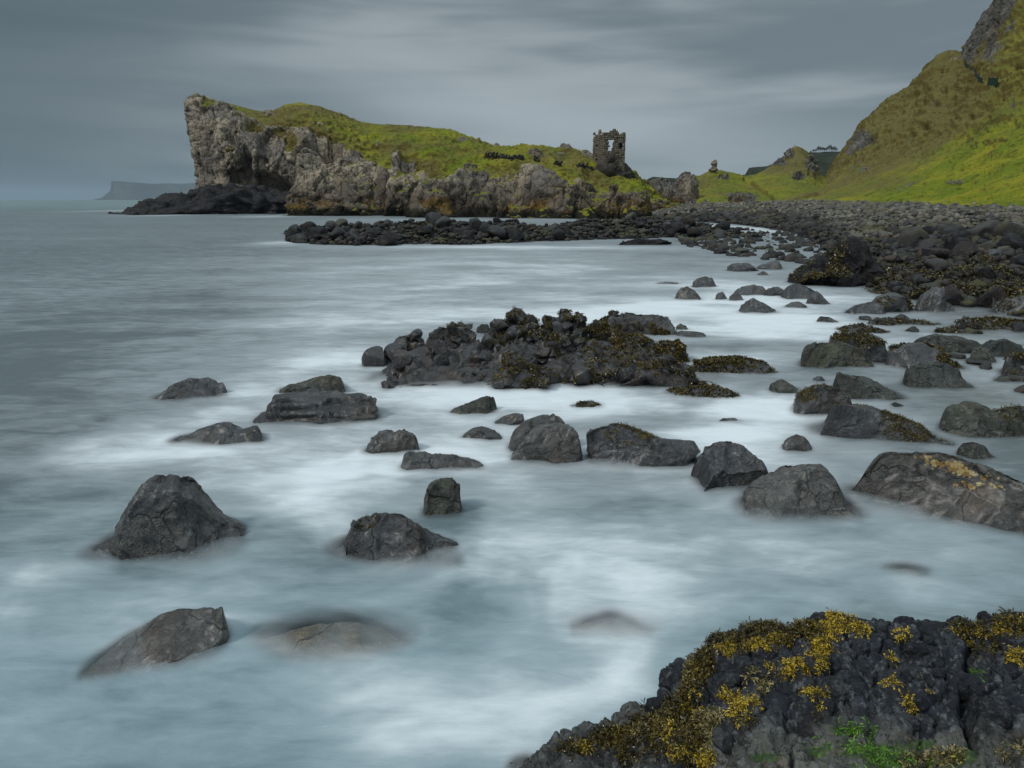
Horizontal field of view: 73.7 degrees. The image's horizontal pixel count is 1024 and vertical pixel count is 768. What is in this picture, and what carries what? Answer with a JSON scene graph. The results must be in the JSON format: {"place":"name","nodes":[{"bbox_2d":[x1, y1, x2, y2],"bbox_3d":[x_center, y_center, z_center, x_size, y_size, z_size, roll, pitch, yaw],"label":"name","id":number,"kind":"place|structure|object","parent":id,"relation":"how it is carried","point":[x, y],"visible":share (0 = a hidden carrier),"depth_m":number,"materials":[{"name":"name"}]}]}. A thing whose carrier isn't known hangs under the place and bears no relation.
{"place":"outdoors","nodes":[
{"label":"outdoors","id":0,"kind":"place"},
{"bbox_2d":[94,181,195,199],"bbox_3d":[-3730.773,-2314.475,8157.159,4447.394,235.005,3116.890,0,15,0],"label":"headland","id":1,"kind":"structure","parent":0,"point":[121,190],"depth_m":6993.48,"materials":[{"name":"stone"}]},
{"bbox_2d":[108,93,680,218],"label":"headland","id":2,"kind":"structure","parent":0,"point":[298,159],"depth_m":147.10,"materials":[{"name":"stone"}]},
{"bbox_2d":[485,151,524,160],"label":"ruined wall","id":3,"kind":"structure","parent":2,"relation":"on","point":[504,156],"depth_m":148.49,"materials":[{"name":"stone"}]},
{"bbox_2d":[592,129,635,178],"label":"castle ruin","id":4,"kind":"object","parent":2,"relation":"on","point":[611,163],"visible":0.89,"depth_m":142.47,"materials":[{"name":"stone"}]},
{"bbox_2d":[0,0,992,199],"label":"sky","id":5,"kind":"structure","parent":0,"point":[93,93],"materials":[{"name":"grey"}]},
{"bbox_2d":[78,312,927,767],"bbox_3d":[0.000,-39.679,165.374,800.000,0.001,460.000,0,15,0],"label":"seabed","id":6,"kind":"structure","parent":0,"point":[276,628],"depth_m":8.09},
{"bbox_2d":[0,200,1023,767],"bbox_3d":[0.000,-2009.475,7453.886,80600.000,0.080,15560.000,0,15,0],"label":"sea","id":7,"kind":"structure","parent":0,"point":[112,324],"depth_m":7.00,"materials":[{"name":"liquid"}]},
{"bbox_2d":[79,607,229,678],"bbox_3d":[-2.447,1.873,4.793,0.938,0.637,0.696,-4,16,-13],"label":"boulder","id":8,"kind":"object","parent":7,"relation":"in","point":[176,637],"visible":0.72,"depth_m":4.67,"materials":[{"name":"stone"}]},
{"bbox_2d":[88,474,245,561],"bbox_3d":[-3.097,1.283,6.215,1.509,1.070,0.968,0,15,0],"label":"boulder","id":9,"kind":"object","parent":7,"relation":"in","point":[169,517],"visible":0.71,"depth_m":5.96,"materials":[{"name":"stone"}]},
{"bbox_2d":[154,377,226,399],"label":"boulder","id":10,"kind":"object","parent":7,"relation":"in","point":[195,388],"visible":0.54,"depth_m":10.69,"materials":[{"name":"stone"}]},
{"bbox_2d":[169,422,263,445],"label":"boulder","id":11,"kind":"object","parent":7,"relation":"in","point":[223,434],"visible":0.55,"depth_m":8.71,"materials":[{"name":"stone"}]},
{"bbox_2d":[279,374,346,392],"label":"boulder","id":12,"kind":"object","parent":7,"relation":"in","point":[328,382],"visible":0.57,"depth_m":10.90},
{"bbox_2d":[253,390,379,440],"bbox_3d":[-2.726,0.459,9.839,1.856,0.778,1.095,0,15,0],"label":"boulder","id":13,"kind":"object","parent":7,"relation":"in","point":[333,407],"visible":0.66,"depth_m":9.55,"materials":[{"name":"stone"}]},
{"bbox_2d":[260,622,403,656],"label":"boulder","id":14,"kind":"object","parent":7,"relation":"in","point":[340,639],"visible":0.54,"depth_m":4.82,"materials":[{"name":"stone"}]},
{"bbox_2d":[364,429,418,453],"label":"boulder","id":15,"kind":"object","parent":7,"relation":"in","point":[387,441],"visible":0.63,"depth_m":8.35,"materials":[{"name":"stone"}]},
{"bbox_2d":[332,512,457,565],"bbox_3d":[-1.008,1.537,6.115,1.354,0.884,0.742,3,15,11],"label":"boulder","id":16,"kind":"object","parent":7,"relation":"in","point":[385,538],"visible":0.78,"depth_m":5.92,"materials":[{"name":"stone"}]},
{"bbox_2d":[401,451,482,470],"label":"boulder","id":17,"kind":"object","parent":7,"relation":"in","point":[419,460],"visible":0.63,"depth_m":7.88,"materials":[{"name":"stone"}]},
{"bbox_2d":[423,477,461,515],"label":"boulder","id":18,"kind":"object","parent":7,"relation":"in","point":[442,497],"visible":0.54,"depth_m":6.68,"materials":[{"name":"stone"}]},
{"bbox_2d":[450,396,496,413],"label":"boulder","id":19,"kind":"object","parent":7,"relation":"in","point":[484,405],"visible":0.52,"depth_m":9.87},
{"bbox_2d":[462,426,501,439],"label":"boulder","id":20,"kind":"object","parent":7,"relation":"in","point":[483,433],"visible":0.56,"depth_m":8.82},
{"bbox_2d":[476,324,489,332],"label":"stone","id":21,"kind":"object","parent":7,"relation":"in","point":[483,328],"visible":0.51,"depth_m":15.85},
{"bbox_2d":[494,413,523,445],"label":"boulder","id":22,"kind":"object","parent":7,"relation":"in","point":[514,419],"visible":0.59,"depth_m":9.42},
{"bbox_2d":[507,757,528,767],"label":"stone","id":23,"kind":"object","parent":7,"relation":"in","point":[518,763],"visible":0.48,"depth_m":3.76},
{"bbox_2d":[283,212,760,245],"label":"rubble reef","id":24,"kind":"object","parent":7,"relation":"in","point":[435,228],"visible":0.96,"depth_m":52.52,"materials":[{"name":"stone"}]},
{"bbox_2d":[508,413,564,457],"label":"boulder","id":25,"kind":"object","parent":7,"relation":"in","point":[522,431],"visible":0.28,"depth_m":8.41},
{"bbox_2d":[361,305,717,390],"bbox_3d":[0.565,-0.837,13.666,6.730,1.571,5.835,0,15,0],"label":"reef","id":26,"kind":"object","parent":7,"relation":"in","point":[518,348],"visible":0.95,"depth_m":11.95},
{"bbox_2d":[511,423,582,463],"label":"boulder","id":27,"kind":"object","parent":7,"relation":"in","point":[555,443],"visible":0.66,"depth_m":8.04,"materials":[{"name":"stone"}]},
{"bbox_2d":[570,400,600,407],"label":"weedy rock","id":28,"kind":"object","parent":7,"relation":"in","point":[584,403],"visible":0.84,"depth_m":10.17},
{"bbox_2d":[574,617,638,630],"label":"boulder","id":29,"kind":"object","parent":7,"relation":"in","point":[609,623],"visible":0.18,"depth_m":5.02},
{"bbox_2d":[607,312,676,334],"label":"boulder","id":30,"kind":"object","parent":7,"relation":"in","point":[625,320],"visible":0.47,"depth_m":15.64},
{"bbox_2d":[586,422,700,467],"bbox_3d":[1.562,0.807,8.190,1.574,0.779,0.794,0,15,0],"label":"boulder","id":31,"kind":"object","parent":7,"relation":"in","point":[619,444],"visible":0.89,"depth_m":7.99,"materials":[{"name":"stone"}]},
{"bbox_2d":[619,238,671,244],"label":"awash rock","id":32,"kind":"object","parent":7,"relation":"in","point":[638,241],"visible":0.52,"depth_m":46.82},
{"bbox_2d":[675,286,700,299],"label":"boulder","id":33,"kind":"object","parent":7,"relation":"in","point":[686,292],"visible":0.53,"depth_m":21.17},
{"bbox_2d":[673,330,705,336],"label":"stone","id":34,"kind":"object","parent":7,"relation":"in","point":[689,333],"visible":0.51,"depth_m":15.46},
{"bbox_2d":[663,384,739,397],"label":"weedy rock","id":35,"kind":"object","parent":7,"relation":"in","point":[705,391],"visible":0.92,"depth_m":10.77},
{"bbox_2d":[692,276,715,287],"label":"boulder","id":36,"kind":"object","parent":7,"relation":"in","point":[704,281],"visible":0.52,"depth_m":24.23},
{"bbox_2d":[691,441,767,507],"bbox_3d":[2.416,1.040,7.537,1.001,0.781,0.739,0,15,0],"label":"boulder","id":37,"kind":"object","parent":7,"relation":"in","point":[726,465],"visible":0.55,"depth_m":7.33,"materials":[{"name":"stone"}]},
{"bbox_2d":[692,355,778,381],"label":"weedy rock","id":38,"kind":"object","parent":7,"relation":"in","point":[714,367],"visible":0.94,"depth_m":12.21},
{"bbox_2d":[729,293,742,300],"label":"boulder","id":39,"kind":"object","parent":7,"relation":"in","point":[735,296],"visible":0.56,"depth_m":20.95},
{"bbox_2d":[727,263,758,271],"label":"boulder","id":40,"kind":"object","parent":7,"relation":"in","point":[738,267],"visible":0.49,"depth_m":29.49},
{"bbox_2d":[734,284,764,295],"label":"boulder","id":41,"kind":"object","parent":7,"relation":"in","point":[753,289],"visible":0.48,"depth_m":22.26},
{"bbox_2d":[738,298,775,313],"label":"boulder","id":42,"kind":"object","parent":7,"relation":"in","point":[752,305],"visible":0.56,"depth_m":18.70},
{"bbox_2d":[756,261,781,268],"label":"boulder","id":43,"kind":"object","parent":7,"relation":"in","point":[773,265],"visible":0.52,"depth_m":30.41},
{"bbox_2d":[519,606,1023,767],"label":"rocky outcrop","id":44,"kind":"object","parent":7,"relation":"in","point":[831,689],"visible":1,"depth_m":2.80,"materials":[{"name":"stone"}]},
{"bbox_2d":[763,286,783,295],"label":"boulder","id":45,"kind":"object","parent":7,"relation":"in","point":[775,291],"visible":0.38,"depth_m":21.85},
{"bbox_2d":[769,379,800,393],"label":"boulder","id":46,"kind":"object","parent":7,"relation":"in","point":[780,386],"visible":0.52,"depth_m":10.95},
{"bbox_2d":[784,301,806,307],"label":"boulder","id":47,"kind":"object","parent":7,"relation":"in","point":[797,304],"visible":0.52,"depth_m":19.57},
{"bbox_2d":[782,434,811,451],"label":"boulder","id":48,"kind":"object","parent":7,"relation":"in","point":[797,442],"visible":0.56,"depth_m":8.42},
{"bbox_2d":[781,284,814,298],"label":"boulder","id":49,"kind":"object","parent":7,"relation":"in","point":[796,291],"visible":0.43,"depth_m":21.35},
{"bbox_2d":[737,464,860,520],"bbox_3d":[2.861,1.183,6.955,1.358,0.788,0.901,0,15,0],"label":"boulder","id":50,"kind":"object","parent":7,"relation":"in","point":[807,492],"visible":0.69,"depth_m":6.77,"materials":[{"name":"stone"}]},
{"bbox_2d":[806,291,829,304],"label":"boulder","id":51,"kind":"object","parent":7,"relation":"in","point":[816,297],"visible":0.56,"depth_m":20.18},
{"bbox_2d":[792,382,851,431],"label":"boulder","id":52,"kind":"object","parent":7,"relation":"in","point":[815,400],"visible":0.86,"depth_m":9.82,"materials":[{"name":"stone"}]},
{"bbox_2d":[816,316,837,322],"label":"stone","id":53,"kind":"object","parent":7,"relation":"in","point":[824,319],"visible":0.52,"depth_m":17.20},
{"bbox_2d":[800,341,873,367],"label":"boulder","id":54,"kind":"object","parent":7,"relation":"in","point":[829,354],"visible":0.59,"depth_m":12.61,"materials":[{"name":"stone"}]},
{"bbox_2d":[829,331,888,362],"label":"boulder","id":55,"kind":"object","parent":7,"relation":"in","point":[872,347],"visible":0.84,"depth_m":13.00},
{"bbox_2d":[834,322,890,332],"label":"weedy rock","id":56,"kind":"object","parent":7,"relation":"in","point":[861,326],"visible":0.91,"depth_m":15.94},
{"bbox_2d":[845,302,885,313],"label":"boulder","id":57,"kind":"object","parent":7,"relation":"in","point":[869,308],"visible":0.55,"depth_m":18.46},
{"bbox_2d":[833,372,905,400],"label":"boulder","id":58,"kind":"object","parent":7,"relation":"in","point":[854,387],"visible":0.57,"depth_m":10.59,"materials":[{"name":"stone"}]},
{"bbox_2d":[811,401,953,445],"bbox_3d":[4.837,0.593,9.060,1.843,0.863,0.931,3,15,12],"label":"boulder","id":59,"kind":"object","parent":7,"relation":"in","point":[855,421],"visible":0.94,"depth_m":8.79,"materials":[{"name":"stone"}]},
{"bbox_2d":[867,316,942,325],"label":"weedy rock","id":60,"kind":"object","parent":7,"relation":"in","point":[888,321],"visible":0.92,"depth_m":16.87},
{"bbox_2d":[885,341,967,370],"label":"boulder","id":61,"kind":"object","parent":7,"relation":"in","point":[903,355],"visible":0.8,"depth_m":12.57,"materials":[{"name":"stone"}]},
{"bbox_2d":[844,451,1023,535],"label":"boulder","id":62,"kind":"object","parent":7,"relation":"in","point":[943,487],"visible":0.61,"depth_m":6.73,"materials":[{"name":"stone"}]},
{"bbox_2d":[899,361,973,398],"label":"boulder","id":63,"kind":"object","parent":7,"relation":"in","point":[935,375],"visible":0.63,"depth_m":11.28,"materials":[{"name":"stone"}]},
{"bbox_2d":[914,334,979,365],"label":"boulder","id":64,"kind":"object","parent":7,"relation":"in","point":[952,344],"visible":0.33,"depth_m":13.85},
{"bbox_2d":[935,326,965,333],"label":"weedy rock","id":65,"kind":"object","parent":7,"relation":"in","point":[948,329],"visible":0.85,"depth_m":15.77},
{"bbox_2d":[949,352,965,358],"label":"boulder","id":66,"kind":"object","parent":7,"relation":"in","point":[957,356],"visible":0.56,"depth_m":13.27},
{"bbox_2d":[958,347,971,353],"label":"boulder","id":67,"kind":"object","parent":7,"relation":"in","point":[968,350],"visible":0.61,"depth_m":13.72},
{"bbox_2d":[963,327,982,333],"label":"boulder","id":68,"kind":"object","parent":7,"relation":"in","point":[967,330],"visible":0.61,"depth_m":15.69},
{"bbox_2d":[956,442,995,459],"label":"boulder","id":69,"kind":"object","parent":7,"relation":"in","point":[972,450],"visible":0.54,"depth_m":8.19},
{"bbox_2d":[965,358,991,365],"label":"boulder","id":70,"kind":"object","parent":7,"relation":"in","point":[975,361],"visible":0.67,"depth_m":12.74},
{"bbox_2d":[935,401,1023,444],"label":"boulder","id":71,"kind":"object","parent":7,"relation":"in","point":[967,419],"visible":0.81,"depth_m":8.95,"materials":[{"name":"stone"}]},
{"bbox_2d":[964,346,999,377],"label":"boulder","id":72,"kind":"object","parent":7,"relation":"in","point":[980,352],"visible":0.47,"depth_m":12.94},
{"bbox_2d":[980,338,1023,371],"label":"boulder","id":73,"kind":"object","parent":7,"relation":"in","point":[1003,347],"visible":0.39,"depth_m":13.40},
{"bbox_2d":[992,375,1023,382],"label":"boulder","id":74,"kind":"object","parent":7,"relation":"in","point":[1014,378],"visible":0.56,"depth_m":11.58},
{"bbox_2d":[995,352,1023,377],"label":"boulder","id":75,"kind":"object","parent":7,"relation":"in","point":[1013,364],"visible":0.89,"depth_m":11.88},
{"bbox_2d":[649,145,825,206],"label":"grassy mound","id":76,"kind":"object","parent":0,"point":[792,173],"visible":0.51,"depth_m":161.36,"materials":[{"name":"green plant"}]},
{"bbox_2d":[709,160,717,171],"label":"rock stack","id":77,"kind":"object","parent":76,"relation":"on","point":[713,168],"visible":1,"depth_m":169.13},
{"bbox_2d":[646,151,839,182],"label":"wooded hillside","id":78,"kind":"structure","parent":0,"point":[825,160],"depth_m":628.84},
{"bbox_2d":[653,205,1019,434],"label":"beach","id":79,"kind":"structure","parent":0,"point":[978,312],"depth_m":19.61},
{"bbox_2d":[678,230,826,263],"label":"channel stones","id":80,"kind":"object","parent":79,"relation":"on","point":[722,247],"visible":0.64,"depth_m":42.45,"materials":[{"name":"stone"}]},
{"bbox_2d":[643,199,1023,318],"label":"cobbles","id":81,"kind":"object","parent":79,"relation":"on","point":[872,227],"visible":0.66,"depth_m":58.35,"materials":[{"name":"stone"}]},
{"bbox_2d":[787,236,884,287],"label":"slanting rock","id":82,"kind":"object","parent":79,"relation":"on","point":[850,262],"visible":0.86,"depth_m":24.66,"materials":[{"name":"stone"}]},
{"bbox_2d":[871,290,915,312],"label":"boulder","id":83,"kind":"object","parent":79,"relation":"on","point":[891,302],"visible":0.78,"depth_m":18.76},
{"bbox_2d":[886,281,902,290],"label":"boulder","id":84,"kind":"object","parent":79,"relation":"on","point":[891,285],"visible":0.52,"depth_m":22.85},
{"bbox_2d":[903,236,923,248],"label":"boulder","id":85,"kind":"object","parent":79,"relation":"on","point":[913,244],"visible":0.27,"depth_m":35.14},
{"bbox_2d":[899,227,929,243],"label":"boulder","id":86,"kind":"object","parent":79,"relation":"on","point":[910,234],"visible":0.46,"depth_m":35.57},
{"bbox_2d":[910,272,938,281],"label":"boulder","id":87,"kind":"object","parent":79,"relation":"on","point":[916,275],"visible":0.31,"depth_m":24.62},
{"bbox_2d":[917,239,934,248],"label":"boulder","id":88,"kind":"object","parent":79,"relation":"on","point":[929,243],"visible":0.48,"depth_m":34.49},
{"bbox_2d":[921,225,935,233],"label":"boulder","id":89,"kind":"object","parent":79,"relation":"on","point":[928,229],"visible":0.2,"depth_m":43.44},
{"bbox_2d":[918,282,940,287],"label":"boulder","id":90,"kind":"object","parent":79,"relation":"on","point":[935,284],"visible":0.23,"depth_m":22.04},
{"bbox_2d":[914,287,954,313],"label":"boulder","id":91,"kind":"object","parent":79,"relation":"on","point":[932,300],"visible":0.59,"depth_m":18.86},
{"bbox_2d":[922,248,950,258],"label":"boulder","id":92,"kind":"object","parent":79,"relation":"on","point":[940,253],"visible":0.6,"depth_m":30.96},
{"bbox_2d":[924,258,949,270],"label":"boulder","id":93,"kind":"object","parent":79,"relation":"on","point":[935,263],"visible":0.63,"depth_m":27.44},
{"bbox_2d":[935,224,948,233],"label":"boulder","id":94,"kind":"object","parent":79,"relation":"on","point":[939,228],"visible":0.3,"depth_m":45.51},
{"bbox_2d":[862,254,1023,298],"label":"seaweed bed","id":95,"kind":"object","parent":79,"relation":"on","point":[975,289],"visible":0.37,"depth_m":24.35,"materials":[{"name":"plant"}]},
{"bbox_2d":[943,234,957,250],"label":"boulder","id":96,"kind":"object","parent":79,"relation":"on","point":[951,240],"visible":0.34,"depth_m":33.30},
{"bbox_2d":[880,255,1023,294],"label":"golden seaweed patches","id":97,"kind":"object","parent":79,"relation":"on","point":[1016,292],"visible":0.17,"depth_m":24.75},
{"bbox_2d":[940,225,965,235],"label":"boulder","id":98,"kind":"object","parent":79,"relation":"on","point":[950,229],"visible":0.31,"depth_m":40.00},
{"bbox_2d":[941,271,964,278],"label":"boulder","id":99,"kind":"object","parent":79,"relation":"on","point":[948,275],"visible":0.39,"depth_m":25.63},
{"bbox_2d":[944,286,963,306],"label":"boulder","id":100,"kind":"object","parent":79,"relation":"on","point":[953,297],"visible":0.35,"depth_m":19.71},
{"bbox_2d":[941,230,972,242],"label":"boulder","id":101,"kind":"object","parent":79,"relation":"on","point":[964,234],"visible":0.33,"depth_m":36.08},
{"bbox_2d":[951,241,981,257],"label":"boulder","id":102,"kind":"object","parent":79,"relation":"on","point":[963,249],"visible":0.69,"depth_m":31.71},
{"bbox_2d":[968,264,986,276],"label":"boulder","id":103,"kind":"object","parent":79,"relation":"on","point":[975,273],"visible":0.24,"depth_m":25.54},
{"bbox_2d":[971,220,1000,236],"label":"boulder","id":104,"kind":"object","parent":79,"relation":"on","point":[980,230],"visible":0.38,"depth_m":40.00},
{"bbox_2d":[977,266,995,278],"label":"boulder","id":105,"kind":"object","parent":79,"relation":"on","point":[987,272],"visible":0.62,"depth_m":25.00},
{"bbox_2d":[976,241,997,249],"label":"boulder","id":106,"kind":"object","parent":79,"relation":"on","point":[988,245],"visible":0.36,"depth_m":32.75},
{"bbox_2d":[951,315,1023,332],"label":"weedy rock","id":107,"kind":"object","parent":79,"relation":"on","point":[985,322],"visible":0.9,"depth_m":16.28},
{"bbox_2d":[977,287,1007,307],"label":"boulder","id":108,"kind":"object","parent":79,"relation":"on","point":[985,300],"visible":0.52,"depth_m":19.37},
{"bbox_2d":[993,269,1009,278],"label":"boulder","id":109,"kind":"object","parent":79,"relation":"on","point":[1000,274],"visible":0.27,"depth_m":24.91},
{"bbox_2d":[991,293,1023,315],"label":"boulder","id":110,"kind":"object","parent":79,"relation":"on","point":[1003,306],"visible":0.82,"depth_m":18.55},
{"bbox_2d":[992,222,1023,236],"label":"boulder","id":111,"kind":"object","parent":79,"relation":"on","point":[1002,229],"visible":0.45,"depth_m":37.79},
{"bbox_2d":[996,232,1023,249],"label":"boulder","id":112,"kind":"object","parent":79,"relation":"on","point":[1015,241],"visible":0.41,"depth_m":32.78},
{"bbox_2d":[1009,253,1023,264],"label":"boulder","id":113,"kind":"object","parent":79,"relation":"on","point":[1015,259],"visible":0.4,"depth_m":28.54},
{"bbox_2d":[1010,322,1023,332],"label":"boulder","id":114,"kind":"object","parent":79,"relation":"on","point":[1017,327],"visible":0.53,"depth_m":15.95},
{"bbox_2d":[819,0,1023,206],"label":"hill","id":115,"kind":"structure","parent":0,"point":[934,125],"depth_m":136.48,"materials":[{"name":"green plant"}]},
{"bbox_2d":[964,60,982,82],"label":"path fence","id":116,"kind":"object","parent":115,"relation":"on","point":[978,77],"visible":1,"depth_m":149.65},
{"bbox_2d":[987,76,998,85],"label":"path fence","id":117,"kind":"object","parent":115,"relation":"on","point":[993,81],"visible":1,"depth_m":134.44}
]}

